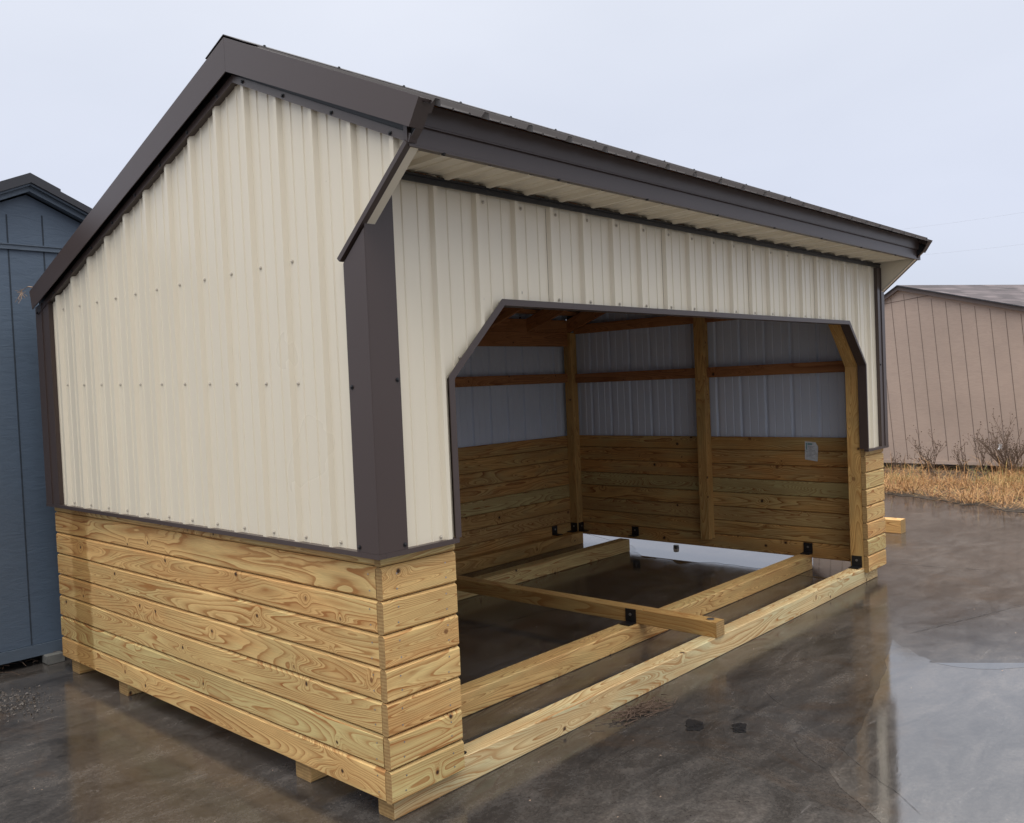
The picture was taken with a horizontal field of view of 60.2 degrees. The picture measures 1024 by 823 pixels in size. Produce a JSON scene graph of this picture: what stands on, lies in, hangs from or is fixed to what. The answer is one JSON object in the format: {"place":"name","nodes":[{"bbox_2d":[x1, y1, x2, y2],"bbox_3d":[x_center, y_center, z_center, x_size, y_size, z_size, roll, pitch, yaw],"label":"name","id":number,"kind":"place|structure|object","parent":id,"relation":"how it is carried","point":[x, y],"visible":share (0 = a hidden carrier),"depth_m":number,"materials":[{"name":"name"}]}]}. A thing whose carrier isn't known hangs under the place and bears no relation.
{"place":"outdoors","nodes":[
{"label":"outdoors","id":0,"kind":"place"},
{"bbox_2d":[0,494,1023,822],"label":"ground","id":1,"kind":"structure","parent":0,"point":[94,746],"depth_m":4.24,"materials":[{"name":"concrete"}]},
{"bbox_2d":[0,651,54,674],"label":"leaf litter","id":2,"kind":"object","parent":1,"relation":"on","point":[14,663],"visible":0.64,"depth_m":5.31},
{"bbox_2d":[0,685,67,721],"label":"gravel heap","id":3,"kind":"object","parent":1,"relation":"on","point":[10,698],"visible":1,"depth_m":4.68,"materials":[{"name":"gravel"}]},
{"bbox_2d":[0,173,91,664],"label":"blue shed","id":4,"kind":"structure","parent":1,"relation":"on","point":[41,220],"depth_m":5.35,"materials":[{"name":"paint"}]},
{"bbox_2d":[29,34,932,819],"bbox_3d":[0.181,-0.129,5.870,3.477,3.057,5.050,-1,2,43],"label":"run in shed","id":5,"kind":"object","parent":1,"relation":"on","point":[347,378],"visible":1,"depth_m":4.08,"materials":[{"name":"beige paint"}]},
{"bbox_2d":[15,286,31,301],"bbox_3d":[-2.867,-0.687,5.190,0.100,0.103,0.067,-2,2,27],"label":"frayed twine","id":6,"kind":"object","parent":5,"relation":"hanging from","point":[21,294],"visible":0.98,"depth_m":5.20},
{"bbox_2d":[805,441,817,460],"bbox_3d":[2.417,0.321,7.121,0.113,0.162,0.002,-1,2,43],"label":"notice sheet","id":7,"kind":"object","parent":5,"relation":"attached to","point":[811,450],"visible":1,"depth_m":7.12,"materials":[{"name":"white paper"}]},
{"bbox_2d":[590,694,677,725],"bbox_3d":[0.603,1.420,4.176,0.535,0.027,0.185,-4,2,-41],"label":"debris patch","id":8,"kind":"object","parent":1,"relation":"on","point":[640,708],"visible":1,"depth_m":4.18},
{"bbox_2d":[685,719,703,730],"bbox_3d":[0.830,1.424,4.016,0.083,0.010,0.134,-2,2,11],"label":"rubber scrap","id":9,"kind":"object","parent":1,"relation":"on","point":[693,725],"visible":1,"depth_m":4.01,"materials":[{"name":"black rubber"}]},
{"bbox_2d":[590,534,850,578],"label":"puddle","id":10,"kind":"object","parent":1,"relation":"on","point":[821,568],"visible":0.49,"depth_m":7.75,"materials":[{"name":"liquid"}]},
{"bbox_2d":[730,723,746,732],"bbox_3d":[1.018,1.417,3.964,0.070,0.010,0.111,-2,2,16],"label":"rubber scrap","id":11,"kind":"object","parent":1,"relation":"on","point":[739,727],"visible":1,"depth_m":3.96,"materials":[{"name":"black rubber"}]},
{"bbox_2d":[829,640,1023,822],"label":"puddle","id":12,"kind":"object","parent":1,"relation":"on","point":[929,742],"visible":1,"depth_m":3.67,"materials":[{"name":"liquid"}]},
{"bbox_2d":[882,451,1023,511],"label":"verge","id":13,"kind":"structure","parent":1,"relation":"on","point":[1010,509],"depth_m":11.39,"materials":[{"name":"brown plant"}]},
{"bbox_2d":[891,453,904,474],"bbox_3d":[5.658,0.759,12.948,0.191,0.360,0.226,-2,2,11],"label":"dead weed","id":14,"kind":"object","parent":13,"relation":"on","point":[892,459],"visible":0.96,"depth_m":12.93,"materials":[{"name":"brown plant"}]},
{"bbox_2d":[906,425,946,475],"bbox_3d":[5.974,0.564,12.788,0.557,0.736,0.337,-3,2,-6],"label":"dead weed","id":15,"kind":"object","parent":13,"relation":"on","point":[926,460],"visible":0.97,"depth_m":12.77,"materials":[{"name":"brown plant"}]},
{"bbox_2d":[950,439,968,473],"bbox_3d":[6.512,0.659,12.796,0.258,0.497,0.166,-1,2,43],"label":"dead weed","id":16,"kind":"object","parent":13,"relation":"on","point":[960,463],"visible":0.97,"depth_m":12.80,"materials":[{"name":"brown plant"}]},
{"bbox_2d":[964,421,1004,475],"bbox_3d":[6.667,0.527,12.455,0.578,0.766,0.367,-1,2,43],"label":"dead weed","id":17,"kind":"object","parent":13,"relation":"on","point":[983,460],"visible":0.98,"depth_m":12.51,"materials":[{"name":"brown plant"}]},
{"bbox_2d":[970,408,1023,474],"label":"dead weed","id":18,"kind":"object","parent":13,"relation":"on","point":[1012,457],"visible":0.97,"depth_m":12.42,"materials":[{"name":"brown plant"}]},
{"bbox_2d":[938,663,1023,668],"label":"puddle","id":19,"kind":"object","parent":1,"relation":"on","point":[991,665],"visible":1,"depth_m":4.65,"materials":[{"name":"liquid"}]},
{"bbox_2d":[0,0,1023,293],"label":"sky","id":20,"kind":"structure","parent":0,"point":[903,115],"materials":[{"name":"white"}]},
{"bbox_2d":[885,517,905,533],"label":"loose beam","id":21,"kind":"structure","parent":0,"point":[896,525],"depth_m":8.51,"materials":[{"name":"brown wood"}]},
{"bbox_2d":[882,285,1023,470],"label":"tan shed","id":22,"kind":"structure","parent":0,"point":[955,363],"depth_m":13.32,"materials":[{"name":"paint"}]}
]}

